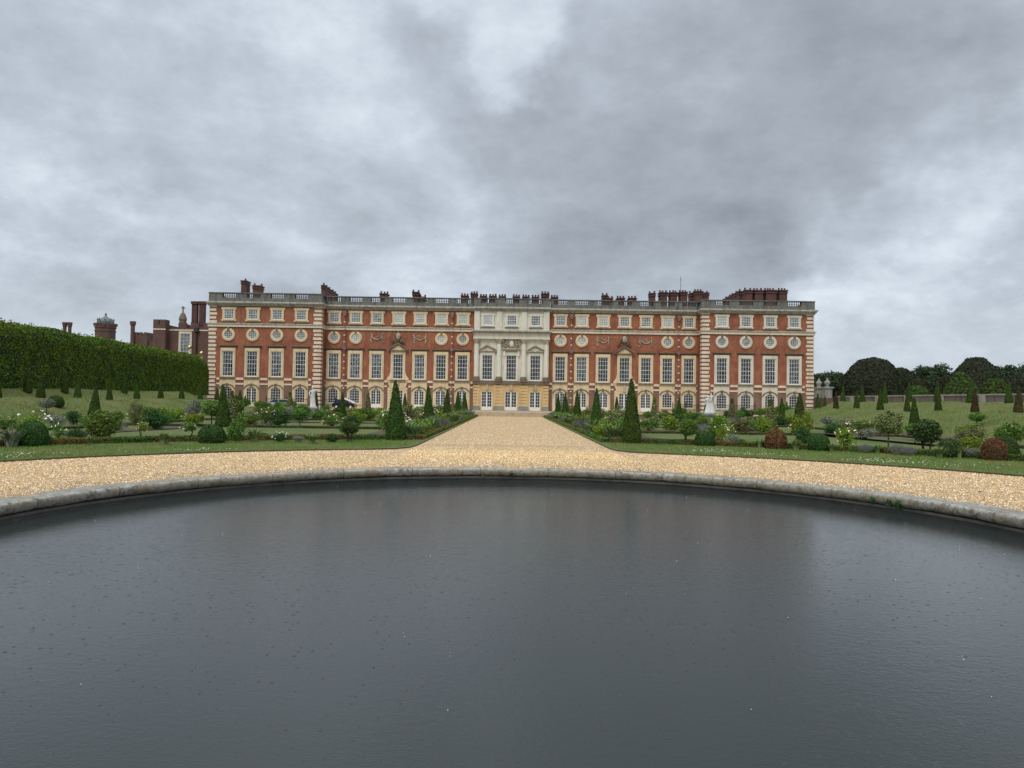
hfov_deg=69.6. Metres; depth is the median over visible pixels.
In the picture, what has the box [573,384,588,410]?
arched window
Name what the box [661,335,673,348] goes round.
round window
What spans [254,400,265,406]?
loose shrub
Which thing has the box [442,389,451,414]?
clipped cone
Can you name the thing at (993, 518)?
pond kerb
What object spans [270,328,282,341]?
round window
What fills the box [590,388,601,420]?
clipped cone
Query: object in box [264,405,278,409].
loose shrub
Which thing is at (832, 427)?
dark shrub
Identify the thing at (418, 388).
arched window
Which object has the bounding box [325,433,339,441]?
dark shrub
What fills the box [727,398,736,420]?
variegated holly
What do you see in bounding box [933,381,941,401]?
clipped cone
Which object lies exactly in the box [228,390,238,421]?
variegated holly
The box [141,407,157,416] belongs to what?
standard shrub
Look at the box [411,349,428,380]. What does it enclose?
tall window
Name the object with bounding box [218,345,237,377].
tall window
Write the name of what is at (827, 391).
gate pier
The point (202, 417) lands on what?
rose bush
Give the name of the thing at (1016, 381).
domed yew
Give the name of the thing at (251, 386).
arched window
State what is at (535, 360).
tall window
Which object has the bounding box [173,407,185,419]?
bright green shrub
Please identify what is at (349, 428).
multi stemmed shrub
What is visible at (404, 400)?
clipped cone
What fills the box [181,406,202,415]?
silver shrub
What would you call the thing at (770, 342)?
round window
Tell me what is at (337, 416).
loose shrub
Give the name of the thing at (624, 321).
attic window
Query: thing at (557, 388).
arched window
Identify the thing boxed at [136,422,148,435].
standard rose
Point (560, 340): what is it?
round window
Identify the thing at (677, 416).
dark shrub
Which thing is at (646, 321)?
attic window
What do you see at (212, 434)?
clipped dome
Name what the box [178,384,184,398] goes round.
clipped cone
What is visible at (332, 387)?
arched window
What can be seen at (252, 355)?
tall window
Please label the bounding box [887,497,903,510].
kerb weed
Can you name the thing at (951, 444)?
olive mound
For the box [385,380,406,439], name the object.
clipped cone
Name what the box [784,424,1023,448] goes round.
box edging
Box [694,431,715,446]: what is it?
clipped dome
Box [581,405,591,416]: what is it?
variegated shrub
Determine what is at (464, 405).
clipped cone
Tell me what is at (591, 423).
strap leaved clump
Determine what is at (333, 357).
tall window
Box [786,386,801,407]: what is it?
arched window
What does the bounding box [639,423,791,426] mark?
box edging
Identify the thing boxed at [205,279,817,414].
palace
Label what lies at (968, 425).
bright green shrub
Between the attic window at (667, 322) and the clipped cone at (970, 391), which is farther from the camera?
the attic window at (667, 322)
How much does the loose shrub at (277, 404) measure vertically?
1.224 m
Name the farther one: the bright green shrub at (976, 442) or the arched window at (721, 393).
the arched window at (721, 393)
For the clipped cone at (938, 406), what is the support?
on the grass bank at (985, 406)
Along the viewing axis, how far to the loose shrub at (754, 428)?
48.68 m
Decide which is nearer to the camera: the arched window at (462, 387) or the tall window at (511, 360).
the tall window at (511, 360)
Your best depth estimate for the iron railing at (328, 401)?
103.86 m
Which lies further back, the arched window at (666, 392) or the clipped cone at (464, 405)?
the arched window at (666, 392)
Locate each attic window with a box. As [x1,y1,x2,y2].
[221,307,236,321]
[245,307,260,321]
[270,308,284,322]
[294,308,308,322]
[327,310,341,324]
[348,311,363,324]
[370,311,384,325]
[391,311,405,325]
[413,312,427,325]
[434,312,448,326]
[456,312,470,326]
[480,313,494,327]
[504,314,518,327]
[528,314,542,328]
[553,314,567,328]
[575,314,589,328]
[596,314,610,328]
[617,315,631,329]
[639,315,653,329]
[660,315,674,329]
[682,316,696,329]
[714,314,729,328]
[739,315,753,329]
[763,315,777,329]
[787,315,801,330]
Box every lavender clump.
[114,422,127,430]
[435,418,450,426]
[461,408,474,415]
[572,417,589,429]
[696,423,708,430]
[858,443,873,452]
[888,444,905,454]
[900,446,916,455]
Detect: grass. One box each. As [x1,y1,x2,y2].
[0,387,1023,440]
[0,439,1023,474]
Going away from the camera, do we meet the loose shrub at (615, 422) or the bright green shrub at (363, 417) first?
the loose shrub at (615, 422)
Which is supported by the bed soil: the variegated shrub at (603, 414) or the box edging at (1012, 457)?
the variegated shrub at (603, 414)
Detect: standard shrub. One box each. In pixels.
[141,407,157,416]
[201,400,217,423]
[235,399,246,411]
[273,407,286,412]
[292,408,307,424]
[294,404,310,422]
[659,412,671,427]
[903,423,925,443]
[967,412,987,425]
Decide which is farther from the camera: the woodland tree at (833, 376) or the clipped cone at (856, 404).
the woodland tree at (833, 376)
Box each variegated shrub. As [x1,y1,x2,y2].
[127,399,143,422]
[402,403,421,432]
[418,405,436,416]
[433,405,440,414]
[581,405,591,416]
[589,408,607,418]
[603,405,624,423]
[658,409,667,413]
[731,417,752,431]
[949,424,988,447]
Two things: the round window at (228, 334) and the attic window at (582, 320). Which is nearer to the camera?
the round window at (228, 334)
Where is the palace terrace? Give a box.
[254,407,762,415]
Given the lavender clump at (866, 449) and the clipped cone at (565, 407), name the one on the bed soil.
the clipped cone at (565, 407)
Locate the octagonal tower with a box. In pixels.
[93,313,117,339]
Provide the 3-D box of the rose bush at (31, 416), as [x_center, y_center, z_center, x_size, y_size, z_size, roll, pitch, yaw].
[-20.887,1.706,32.101,1.368,1.156,1.468,1,-1,1]
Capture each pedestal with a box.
[309,408,318,417]
[702,413,715,422]
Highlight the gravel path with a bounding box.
[0,416,1023,511]
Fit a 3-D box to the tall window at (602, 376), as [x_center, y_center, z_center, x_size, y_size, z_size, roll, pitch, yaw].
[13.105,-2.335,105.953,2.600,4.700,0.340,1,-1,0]
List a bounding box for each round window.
[222,327,234,340]
[246,327,258,340]
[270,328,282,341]
[294,328,307,341]
[328,330,340,343]
[349,330,361,343]
[435,332,447,344]
[457,332,468,345]
[554,333,566,346]
[576,334,587,346]
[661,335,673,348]
[683,335,694,348]
[715,334,727,347]
[739,335,752,348]
[764,335,776,348]
[788,336,800,348]
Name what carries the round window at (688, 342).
in the palace
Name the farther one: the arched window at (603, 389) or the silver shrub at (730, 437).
the arched window at (603, 389)
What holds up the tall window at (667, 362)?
in the palace
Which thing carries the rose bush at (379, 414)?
on the bed soil
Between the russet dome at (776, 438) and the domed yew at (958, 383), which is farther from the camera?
the domed yew at (958, 383)
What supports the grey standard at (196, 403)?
on the bed soil
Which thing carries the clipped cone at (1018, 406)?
on the grass bank at (985, 406)
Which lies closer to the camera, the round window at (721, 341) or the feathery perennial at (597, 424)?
the feathery perennial at (597, 424)
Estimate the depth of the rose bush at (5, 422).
36.33 m
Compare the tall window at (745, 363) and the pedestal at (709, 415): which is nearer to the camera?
the pedestal at (709, 415)
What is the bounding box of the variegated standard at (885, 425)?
[874,410,904,446]
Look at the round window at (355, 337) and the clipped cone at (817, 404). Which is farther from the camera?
the round window at (355, 337)
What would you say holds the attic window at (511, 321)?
in the palace
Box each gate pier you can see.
[812,379,821,408]
[820,378,833,406]
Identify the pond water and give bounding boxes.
[0,481,1023,767]
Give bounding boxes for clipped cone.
[23,369,32,392]
[35,374,45,397]
[61,372,68,392]
[73,378,81,397]
[87,386,101,416]
[106,382,112,399]
[121,375,127,393]
[133,382,139,398]
[157,382,163,397]
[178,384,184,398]
[197,385,202,398]
[214,387,218,399]
[215,384,231,426]
[238,390,243,415]
[312,391,318,410]
[339,392,345,415]
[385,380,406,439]
[403,394,406,405]
[423,386,433,418]
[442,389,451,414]
[455,391,460,411]
[462,392,467,409]
[555,394,560,412]
[561,392,568,413]
[573,391,581,417]
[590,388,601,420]
[614,397,618,410]
[621,378,641,443]
[676,397,681,419]
[779,398,785,416]
[791,393,806,434]
[815,393,820,408]
[833,391,839,408]
[840,386,845,400]
[853,391,859,407]
[859,384,865,401]
[876,389,883,409]
[882,383,887,402]
[903,393,910,411]
[907,383,912,401]
[907,398,919,434]
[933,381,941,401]
[934,389,942,410]
[965,379,973,402]
[970,389,979,411]
[1004,381,1012,402]
[1013,385,1023,412]
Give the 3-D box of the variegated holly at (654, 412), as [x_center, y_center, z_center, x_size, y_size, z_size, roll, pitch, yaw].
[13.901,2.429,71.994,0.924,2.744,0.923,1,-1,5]
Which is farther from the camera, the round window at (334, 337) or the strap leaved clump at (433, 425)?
the round window at (334, 337)
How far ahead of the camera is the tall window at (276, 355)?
103.71 m
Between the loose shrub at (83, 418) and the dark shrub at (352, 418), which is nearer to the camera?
the loose shrub at (83, 418)
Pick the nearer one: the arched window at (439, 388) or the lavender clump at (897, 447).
the lavender clump at (897, 447)
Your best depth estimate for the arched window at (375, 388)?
105.85 m
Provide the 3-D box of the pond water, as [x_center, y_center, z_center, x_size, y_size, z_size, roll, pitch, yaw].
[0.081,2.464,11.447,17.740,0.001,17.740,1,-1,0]
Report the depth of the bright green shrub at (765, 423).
45.54 m
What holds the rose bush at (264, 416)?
on the bed soil
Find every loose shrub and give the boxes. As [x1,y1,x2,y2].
[6,423,18,431]
[77,415,96,423]
[82,409,124,436]
[102,410,127,420]
[226,412,246,441]
[242,397,250,405]
[243,413,261,424]
[253,406,263,413]
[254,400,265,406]
[263,402,272,408]
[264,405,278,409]
[273,401,281,407]
[310,410,324,418]
[319,404,331,411]
[329,414,341,421]
[331,411,343,417]
[359,407,376,418]
[374,417,387,427]
[608,417,624,436]
[616,417,644,434]
[642,411,650,417]
[683,410,693,420]
[692,416,707,427]
[706,423,726,437]
[736,410,746,417]
[746,409,754,416]
[748,418,755,429]
[752,421,771,430]
[754,408,764,415]
[990,421,1023,442]
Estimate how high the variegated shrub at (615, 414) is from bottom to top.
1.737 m
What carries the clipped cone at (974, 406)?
on the grass bank at (985, 406)
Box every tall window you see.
[178,331,191,353]
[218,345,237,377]
[243,345,261,378]
[267,345,285,378]
[291,346,309,378]
[324,347,341,379]
[346,348,364,380]
[367,348,385,380]
[387,351,408,380]
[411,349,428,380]
[432,349,449,381]
[453,349,471,381]
[480,352,494,380]
[503,352,518,381]
[527,352,542,381]
[551,351,568,383]
[573,351,590,383]
[594,351,611,383]
[613,354,634,383]
[637,352,654,384]
[658,352,676,384]
[680,353,697,384]
[713,352,731,385]
[737,352,755,385]
[761,353,779,385]
[785,353,803,386]
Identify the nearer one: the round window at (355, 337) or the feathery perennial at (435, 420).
the feathery perennial at (435, 420)
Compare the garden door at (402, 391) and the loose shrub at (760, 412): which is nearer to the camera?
the loose shrub at (760, 412)
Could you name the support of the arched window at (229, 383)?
in the palace
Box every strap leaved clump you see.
[0,429,29,447]
[84,435,95,444]
[152,432,172,444]
[246,427,264,441]
[305,433,319,443]
[424,417,440,430]
[450,411,457,422]
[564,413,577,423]
[586,418,603,431]
[754,438,763,447]
[790,440,802,449]
[828,442,836,451]
[874,443,881,453]
[933,446,948,458]
[955,445,965,457]
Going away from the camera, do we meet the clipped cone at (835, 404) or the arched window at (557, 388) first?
the clipped cone at (835, 404)
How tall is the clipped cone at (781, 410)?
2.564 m
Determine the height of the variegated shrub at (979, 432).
1.129 m
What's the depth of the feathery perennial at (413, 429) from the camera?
35.32 m
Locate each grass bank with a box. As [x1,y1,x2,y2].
[0,388,253,426]
[744,401,1023,442]
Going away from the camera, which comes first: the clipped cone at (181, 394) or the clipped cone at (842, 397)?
the clipped cone at (181, 394)
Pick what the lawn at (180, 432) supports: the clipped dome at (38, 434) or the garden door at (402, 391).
the clipped dome at (38, 434)
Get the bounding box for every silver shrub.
[42,414,68,426]
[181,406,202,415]
[292,435,305,441]
[725,433,740,440]
[833,417,855,429]
[852,427,877,438]
[964,447,979,456]
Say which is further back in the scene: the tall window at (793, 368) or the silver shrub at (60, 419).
the tall window at (793, 368)
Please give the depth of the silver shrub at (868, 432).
40.70 m
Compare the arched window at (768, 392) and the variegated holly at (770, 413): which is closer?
the variegated holly at (770, 413)
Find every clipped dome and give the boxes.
[16,420,49,446]
[47,395,64,406]
[197,424,225,443]
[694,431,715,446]
[807,433,829,450]
[996,434,1019,453]
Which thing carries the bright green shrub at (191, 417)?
on the lawn at (180, 432)
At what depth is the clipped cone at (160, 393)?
69.36 m
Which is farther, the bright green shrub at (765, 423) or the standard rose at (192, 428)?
the bright green shrub at (765, 423)
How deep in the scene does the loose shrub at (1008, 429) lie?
36.61 m
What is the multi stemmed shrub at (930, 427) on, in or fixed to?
on the bed soil
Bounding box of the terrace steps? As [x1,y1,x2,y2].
[475,412,549,416]
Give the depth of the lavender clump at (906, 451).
27.59 m
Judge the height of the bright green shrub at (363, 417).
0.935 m
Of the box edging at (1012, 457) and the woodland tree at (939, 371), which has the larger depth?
the woodland tree at (939, 371)
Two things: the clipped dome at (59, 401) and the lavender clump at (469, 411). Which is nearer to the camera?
the clipped dome at (59, 401)
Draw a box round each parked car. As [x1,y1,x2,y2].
[268,399,286,404]
[332,398,356,407]
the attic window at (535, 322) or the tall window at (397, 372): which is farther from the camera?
the tall window at (397, 372)
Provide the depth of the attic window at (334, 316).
106.04 m
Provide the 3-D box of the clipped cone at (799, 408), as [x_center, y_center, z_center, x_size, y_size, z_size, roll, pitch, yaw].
[17.604,1.845,45.049,1.036,2.692,1.035,0,-3,31]
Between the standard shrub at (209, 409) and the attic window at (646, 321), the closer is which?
the standard shrub at (209, 409)
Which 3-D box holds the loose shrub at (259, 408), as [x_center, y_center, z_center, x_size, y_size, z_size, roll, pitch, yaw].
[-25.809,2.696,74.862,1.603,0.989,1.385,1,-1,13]
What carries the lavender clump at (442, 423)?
on the bed soil
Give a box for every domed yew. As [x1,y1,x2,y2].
[837,357,906,395]
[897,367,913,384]
[902,378,934,394]
[904,385,929,394]
[933,374,951,394]
[941,357,1011,393]
[941,372,979,394]
[980,377,1006,393]
[1007,374,1023,393]
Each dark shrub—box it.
[61,410,82,424]
[63,427,88,437]
[139,410,173,429]
[268,410,292,425]
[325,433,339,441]
[331,407,343,413]
[342,414,360,425]
[670,413,682,423]
[689,413,701,420]
[740,406,747,416]
[776,415,789,424]
[795,425,811,443]
[822,422,843,435]
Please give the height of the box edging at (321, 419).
0.242 m
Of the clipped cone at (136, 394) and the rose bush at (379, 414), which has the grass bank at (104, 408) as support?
the clipped cone at (136, 394)
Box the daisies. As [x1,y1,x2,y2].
[6,447,997,467]
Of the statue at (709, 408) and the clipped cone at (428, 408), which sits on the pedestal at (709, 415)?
the statue at (709, 408)
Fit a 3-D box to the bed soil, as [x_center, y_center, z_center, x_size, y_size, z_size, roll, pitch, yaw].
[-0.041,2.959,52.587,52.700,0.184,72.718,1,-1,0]
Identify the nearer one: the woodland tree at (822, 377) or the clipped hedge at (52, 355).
the clipped hedge at (52, 355)
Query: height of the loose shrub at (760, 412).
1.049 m
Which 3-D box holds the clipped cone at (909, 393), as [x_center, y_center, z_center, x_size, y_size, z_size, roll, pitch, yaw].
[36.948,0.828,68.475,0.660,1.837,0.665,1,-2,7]
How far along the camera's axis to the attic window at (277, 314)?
103.83 m
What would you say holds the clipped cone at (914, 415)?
on the bed soil
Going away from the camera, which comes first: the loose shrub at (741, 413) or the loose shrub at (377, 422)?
the loose shrub at (377, 422)
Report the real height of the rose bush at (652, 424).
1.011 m
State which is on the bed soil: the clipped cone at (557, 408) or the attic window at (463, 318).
the clipped cone at (557, 408)
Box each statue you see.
[309,386,316,407]
[703,393,714,412]
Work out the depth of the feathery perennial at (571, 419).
55.39 m
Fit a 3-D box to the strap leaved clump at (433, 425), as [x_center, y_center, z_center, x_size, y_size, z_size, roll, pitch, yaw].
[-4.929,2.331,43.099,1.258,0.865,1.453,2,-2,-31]
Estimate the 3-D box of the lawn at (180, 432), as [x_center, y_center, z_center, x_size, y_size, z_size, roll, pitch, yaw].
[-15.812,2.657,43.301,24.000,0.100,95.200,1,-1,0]
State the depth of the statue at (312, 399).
64.84 m
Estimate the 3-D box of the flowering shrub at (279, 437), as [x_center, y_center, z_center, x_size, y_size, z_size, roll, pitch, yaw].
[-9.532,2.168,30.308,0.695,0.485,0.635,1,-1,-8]
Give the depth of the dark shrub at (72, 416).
44.57 m
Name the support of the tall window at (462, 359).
in the palace
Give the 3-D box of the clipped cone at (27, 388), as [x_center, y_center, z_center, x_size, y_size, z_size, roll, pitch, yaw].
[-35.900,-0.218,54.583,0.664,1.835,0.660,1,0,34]
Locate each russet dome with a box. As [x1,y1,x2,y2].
[764,429,787,448]
[980,438,1008,460]
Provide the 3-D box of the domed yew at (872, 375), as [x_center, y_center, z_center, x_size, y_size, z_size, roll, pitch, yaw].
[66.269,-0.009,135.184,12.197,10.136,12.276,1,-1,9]
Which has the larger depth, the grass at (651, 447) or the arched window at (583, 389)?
the arched window at (583, 389)
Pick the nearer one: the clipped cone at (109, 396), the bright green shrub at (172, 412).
the bright green shrub at (172, 412)
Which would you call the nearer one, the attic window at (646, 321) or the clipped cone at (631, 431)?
the clipped cone at (631, 431)
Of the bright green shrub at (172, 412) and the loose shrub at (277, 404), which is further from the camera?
the loose shrub at (277, 404)
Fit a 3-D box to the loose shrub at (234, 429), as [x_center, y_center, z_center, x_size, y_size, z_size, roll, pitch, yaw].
[-11.160,1.750,29.836,0.850,1.255,0.722,1,-1,-16]
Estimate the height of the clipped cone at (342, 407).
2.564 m
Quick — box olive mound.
[936,438,962,457]
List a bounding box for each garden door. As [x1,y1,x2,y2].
[387,382,407,408]
[477,384,495,409]
[500,384,521,410]
[525,385,544,410]
[614,385,628,409]
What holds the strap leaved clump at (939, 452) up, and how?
on the lawn at (861, 441)
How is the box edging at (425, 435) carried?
on the lawn at (180, 432)
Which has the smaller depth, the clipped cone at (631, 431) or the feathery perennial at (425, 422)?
the clipped cone at (631, 431)
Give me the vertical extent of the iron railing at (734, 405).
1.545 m
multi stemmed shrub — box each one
[338,420,359,441]
[678,419,697,439]
[909,418,942,448]
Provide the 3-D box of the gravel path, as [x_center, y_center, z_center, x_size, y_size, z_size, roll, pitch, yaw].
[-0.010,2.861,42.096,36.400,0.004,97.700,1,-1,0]
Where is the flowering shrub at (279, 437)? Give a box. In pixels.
[271,431,288,441]
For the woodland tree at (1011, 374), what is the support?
on the ground
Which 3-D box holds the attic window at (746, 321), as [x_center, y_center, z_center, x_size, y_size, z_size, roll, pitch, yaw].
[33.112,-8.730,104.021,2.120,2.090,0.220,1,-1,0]
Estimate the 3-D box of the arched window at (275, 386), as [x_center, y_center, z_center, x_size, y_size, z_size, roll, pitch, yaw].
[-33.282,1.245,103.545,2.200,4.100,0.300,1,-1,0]
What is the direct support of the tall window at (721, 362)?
in the palace
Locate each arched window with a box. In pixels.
[219,378,234,399]
[243,378,259,406]
[268,379,283,400]
[292,379,307,405]
[325,380,340,407]
[347,380,361,407]
[368,381,383,408]
[411,381,426,408]
[433,382,447,406]
[454,382,469,409]
[552,383,566,410]
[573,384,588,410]
[595,384,609,411]
[638,385,652,412]
[659,385,674,412]
[681,385,695,411]
[713,385,729,413]
[738,386,753,412]
[762,386,777,414]
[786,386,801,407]
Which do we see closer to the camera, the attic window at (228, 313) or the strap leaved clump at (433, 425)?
the strap leaved clump at (433, 425)
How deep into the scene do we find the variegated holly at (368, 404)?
71.79 m
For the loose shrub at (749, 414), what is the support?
on the grass bank at (985, 406)
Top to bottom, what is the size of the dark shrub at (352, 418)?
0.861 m
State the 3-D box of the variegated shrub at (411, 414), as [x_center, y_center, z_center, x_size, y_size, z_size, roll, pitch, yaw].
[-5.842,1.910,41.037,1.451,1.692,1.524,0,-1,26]
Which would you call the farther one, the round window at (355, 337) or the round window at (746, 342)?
the round window at (355, 337)
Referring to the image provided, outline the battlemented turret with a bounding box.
[130,321,152,346]
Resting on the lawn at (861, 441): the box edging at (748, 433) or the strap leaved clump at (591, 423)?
the box edging at (748, 433)
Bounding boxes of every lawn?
[0,414,477,461]
[543,417,1023,476]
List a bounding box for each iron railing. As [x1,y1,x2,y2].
[266,396,307,404]
[322,397,348,407]
[672,402,698,412]
[713,403,754,414]
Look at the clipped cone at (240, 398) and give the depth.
68.84 m
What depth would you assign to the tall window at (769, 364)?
103.88 m
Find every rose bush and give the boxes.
[0,414,17,429]
[16,410,52,428]
[50,422,66,437]
[180,411,206,422]
[255,407,274,423]
[305,410,313,417]
[320,414,343,425]
[376,410,386,417]
[378,411,407,433]
[640,416,661,430]
[714,424,729,438]
[724,424,735,434]
[834,423,857,445]
[848,418,870,428]
[849,419,874,430]
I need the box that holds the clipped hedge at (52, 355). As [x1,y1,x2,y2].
[0,318,208,395]
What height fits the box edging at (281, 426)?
0.240 m
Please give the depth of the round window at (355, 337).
105.98 m
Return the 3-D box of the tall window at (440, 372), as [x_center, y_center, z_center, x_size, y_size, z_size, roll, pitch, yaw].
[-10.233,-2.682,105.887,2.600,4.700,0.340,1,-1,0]
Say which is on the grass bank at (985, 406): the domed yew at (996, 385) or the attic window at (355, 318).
the domed yew at (996, 385)
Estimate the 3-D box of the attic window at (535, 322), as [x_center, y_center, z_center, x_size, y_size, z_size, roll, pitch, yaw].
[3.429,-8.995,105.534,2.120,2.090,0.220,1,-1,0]
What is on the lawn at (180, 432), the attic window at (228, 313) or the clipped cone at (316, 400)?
the clipped cone at (316, 400)
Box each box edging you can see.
[0,415,259,433]
[0,434,413,446]
[126,423,381,428]
[256,418,378,420]
[414,414,477,439]
[544,415,609,441]
[611,437,1023,461]
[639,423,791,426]
[641,430,896,436]
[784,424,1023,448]
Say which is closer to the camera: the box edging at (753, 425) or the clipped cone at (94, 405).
the clipped cone at (94, 405)
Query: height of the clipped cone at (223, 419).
2.687 m
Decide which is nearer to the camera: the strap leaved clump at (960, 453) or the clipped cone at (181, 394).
the strap leaved clump at (960, 453)
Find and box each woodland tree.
[813,373,840,396]
[823,370,841,401]
[835,371,844,378]
[898,364,940,387]
[909,364,947,377]
[933,362,953,374]
[996,364,1023,375]
[1004,372,1023,379]
[1018,362,1023,371]
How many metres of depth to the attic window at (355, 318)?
106.09 m
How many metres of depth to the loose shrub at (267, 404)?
86.59 m
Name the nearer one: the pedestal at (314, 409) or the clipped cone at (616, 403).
the pedestal at (314, 409)
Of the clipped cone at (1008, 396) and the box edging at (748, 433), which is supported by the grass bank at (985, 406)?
the clipped cone at (1008, 396)
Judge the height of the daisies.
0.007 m
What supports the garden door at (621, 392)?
in the palace
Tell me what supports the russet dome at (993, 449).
on the lawn at (861, 441)
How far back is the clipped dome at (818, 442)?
29.69 m
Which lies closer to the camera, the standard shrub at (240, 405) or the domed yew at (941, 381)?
the standard shrub at (240, 405)
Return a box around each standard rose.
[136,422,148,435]
[179,421,196,435]
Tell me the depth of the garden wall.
69.66 m
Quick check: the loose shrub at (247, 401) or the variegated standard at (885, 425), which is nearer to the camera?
the variegated standard at (885, 425)
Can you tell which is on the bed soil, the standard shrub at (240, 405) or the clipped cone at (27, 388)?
the standard shrub at (240, 405)
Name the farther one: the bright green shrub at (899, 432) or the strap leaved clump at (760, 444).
the bright green shrub at (899, 432)
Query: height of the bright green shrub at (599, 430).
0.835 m
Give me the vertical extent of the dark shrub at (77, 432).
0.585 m
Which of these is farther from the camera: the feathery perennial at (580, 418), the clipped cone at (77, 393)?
the clipped cone at (77, 393)
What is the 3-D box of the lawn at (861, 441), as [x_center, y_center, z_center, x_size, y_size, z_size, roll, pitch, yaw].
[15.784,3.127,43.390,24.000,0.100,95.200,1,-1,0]
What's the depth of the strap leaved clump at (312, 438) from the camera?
29.43 m
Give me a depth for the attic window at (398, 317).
106.06 m
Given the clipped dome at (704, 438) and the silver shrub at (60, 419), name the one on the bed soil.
the silver shrub at (60, 419)
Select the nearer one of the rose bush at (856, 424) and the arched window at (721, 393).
the rose bush at (856, 424)
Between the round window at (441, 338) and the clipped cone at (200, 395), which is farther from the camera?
the round window at (441, 338)
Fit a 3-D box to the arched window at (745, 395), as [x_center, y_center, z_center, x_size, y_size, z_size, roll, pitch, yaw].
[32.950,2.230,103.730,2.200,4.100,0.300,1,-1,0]
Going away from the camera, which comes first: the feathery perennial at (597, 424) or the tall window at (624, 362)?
the feathery perennial at (597, 424)
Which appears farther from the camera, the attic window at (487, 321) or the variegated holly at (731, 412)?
the attic window at (487, 321)
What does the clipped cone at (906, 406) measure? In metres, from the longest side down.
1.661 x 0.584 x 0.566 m
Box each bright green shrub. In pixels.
[159,406,179,423]
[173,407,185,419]
[183,413,201,425]
[354,411,367,422]
[410,418,430,433]
[591,422,615,436]
[661,414,679,429]
[707,413,730,429]
[756,415,772,431]
[786,415,792,424]
[791,409,813,438]
[889,421,904,433]
[954,422,981,435]
[960,436,984,450]
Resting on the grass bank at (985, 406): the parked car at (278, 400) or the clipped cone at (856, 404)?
the clipped cone at (856, 404)
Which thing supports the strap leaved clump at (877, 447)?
on the lawn at (861, 441)
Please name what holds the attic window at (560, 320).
in the palace
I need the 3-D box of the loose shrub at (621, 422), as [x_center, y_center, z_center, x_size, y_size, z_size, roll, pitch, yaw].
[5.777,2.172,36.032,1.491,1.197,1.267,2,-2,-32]
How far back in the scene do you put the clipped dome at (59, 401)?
49.26 m
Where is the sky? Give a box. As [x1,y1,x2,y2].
[0,0,1023,373]
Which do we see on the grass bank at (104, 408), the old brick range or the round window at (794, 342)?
the old brick range
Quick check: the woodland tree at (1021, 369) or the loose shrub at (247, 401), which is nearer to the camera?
the loose shrub at (247, 401)
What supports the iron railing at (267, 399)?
on the palace terrace
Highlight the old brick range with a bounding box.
[153,301,208,364]
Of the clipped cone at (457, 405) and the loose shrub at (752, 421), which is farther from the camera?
the clipped cone at (457, 405)
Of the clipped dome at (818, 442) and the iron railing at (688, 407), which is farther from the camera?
the iron railing at (688, 407)
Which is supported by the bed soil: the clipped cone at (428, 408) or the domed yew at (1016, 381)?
the clipped cone at (428, 408)
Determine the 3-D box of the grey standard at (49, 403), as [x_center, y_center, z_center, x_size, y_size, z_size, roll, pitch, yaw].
[-29.660,1.413,46.887,1.034,1.018,1.075,2,-2,-32]
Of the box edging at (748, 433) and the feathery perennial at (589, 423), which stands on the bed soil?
the feathery perennial at (589, 423)
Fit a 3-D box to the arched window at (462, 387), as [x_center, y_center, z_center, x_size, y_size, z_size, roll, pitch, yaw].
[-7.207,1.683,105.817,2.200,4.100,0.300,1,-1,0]
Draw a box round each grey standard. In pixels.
[37,398,54,412]
[189,399,200,413]
[282,406,292,414]
[820,417,834,423]
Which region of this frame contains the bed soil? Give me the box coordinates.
[50,414,986,442]
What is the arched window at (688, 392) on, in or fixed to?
in the palace
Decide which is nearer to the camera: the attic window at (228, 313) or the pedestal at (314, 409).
the pedestal at (314, 409)
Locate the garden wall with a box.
[834,393,1023,402]
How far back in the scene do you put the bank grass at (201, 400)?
56.90 m
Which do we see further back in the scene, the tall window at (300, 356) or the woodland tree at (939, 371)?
the woodland tree at (939, 371)
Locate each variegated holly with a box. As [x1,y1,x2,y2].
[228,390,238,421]
[286,391,293,416]
[364,391,371,410]
[650,395,657,418]
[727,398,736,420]
[765,399,778,428]
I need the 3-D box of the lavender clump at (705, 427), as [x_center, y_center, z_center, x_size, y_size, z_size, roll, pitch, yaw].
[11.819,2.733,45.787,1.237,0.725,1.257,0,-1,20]
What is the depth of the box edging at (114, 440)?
29.36 m
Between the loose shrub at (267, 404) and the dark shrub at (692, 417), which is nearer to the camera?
the dark shrub at (692, 417)
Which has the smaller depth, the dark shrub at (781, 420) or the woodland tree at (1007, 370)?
the dark shrub at (781, 420)
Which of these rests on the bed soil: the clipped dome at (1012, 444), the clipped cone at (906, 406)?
the clipped dome at (1012, 444)
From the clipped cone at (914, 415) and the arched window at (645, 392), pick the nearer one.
the clipped cone at (914, 415)
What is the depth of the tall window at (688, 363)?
106.04 m
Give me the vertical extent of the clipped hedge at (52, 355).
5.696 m
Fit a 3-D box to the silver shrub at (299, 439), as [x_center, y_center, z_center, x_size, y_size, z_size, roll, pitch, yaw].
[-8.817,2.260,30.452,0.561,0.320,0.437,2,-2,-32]
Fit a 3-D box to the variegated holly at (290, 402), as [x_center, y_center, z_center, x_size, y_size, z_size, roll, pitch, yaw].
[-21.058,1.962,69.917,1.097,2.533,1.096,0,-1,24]
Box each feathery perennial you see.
[405,420,428,436]
[416,418,434,431]
[423,415,441,427]
[435,412,447,426]
[439,413,453,419]
[567,416,578,423]
[574,415,587,427]
[584,418,597,430]
[587,422,605,433]
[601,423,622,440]
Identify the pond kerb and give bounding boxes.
[0,467,1023,536]

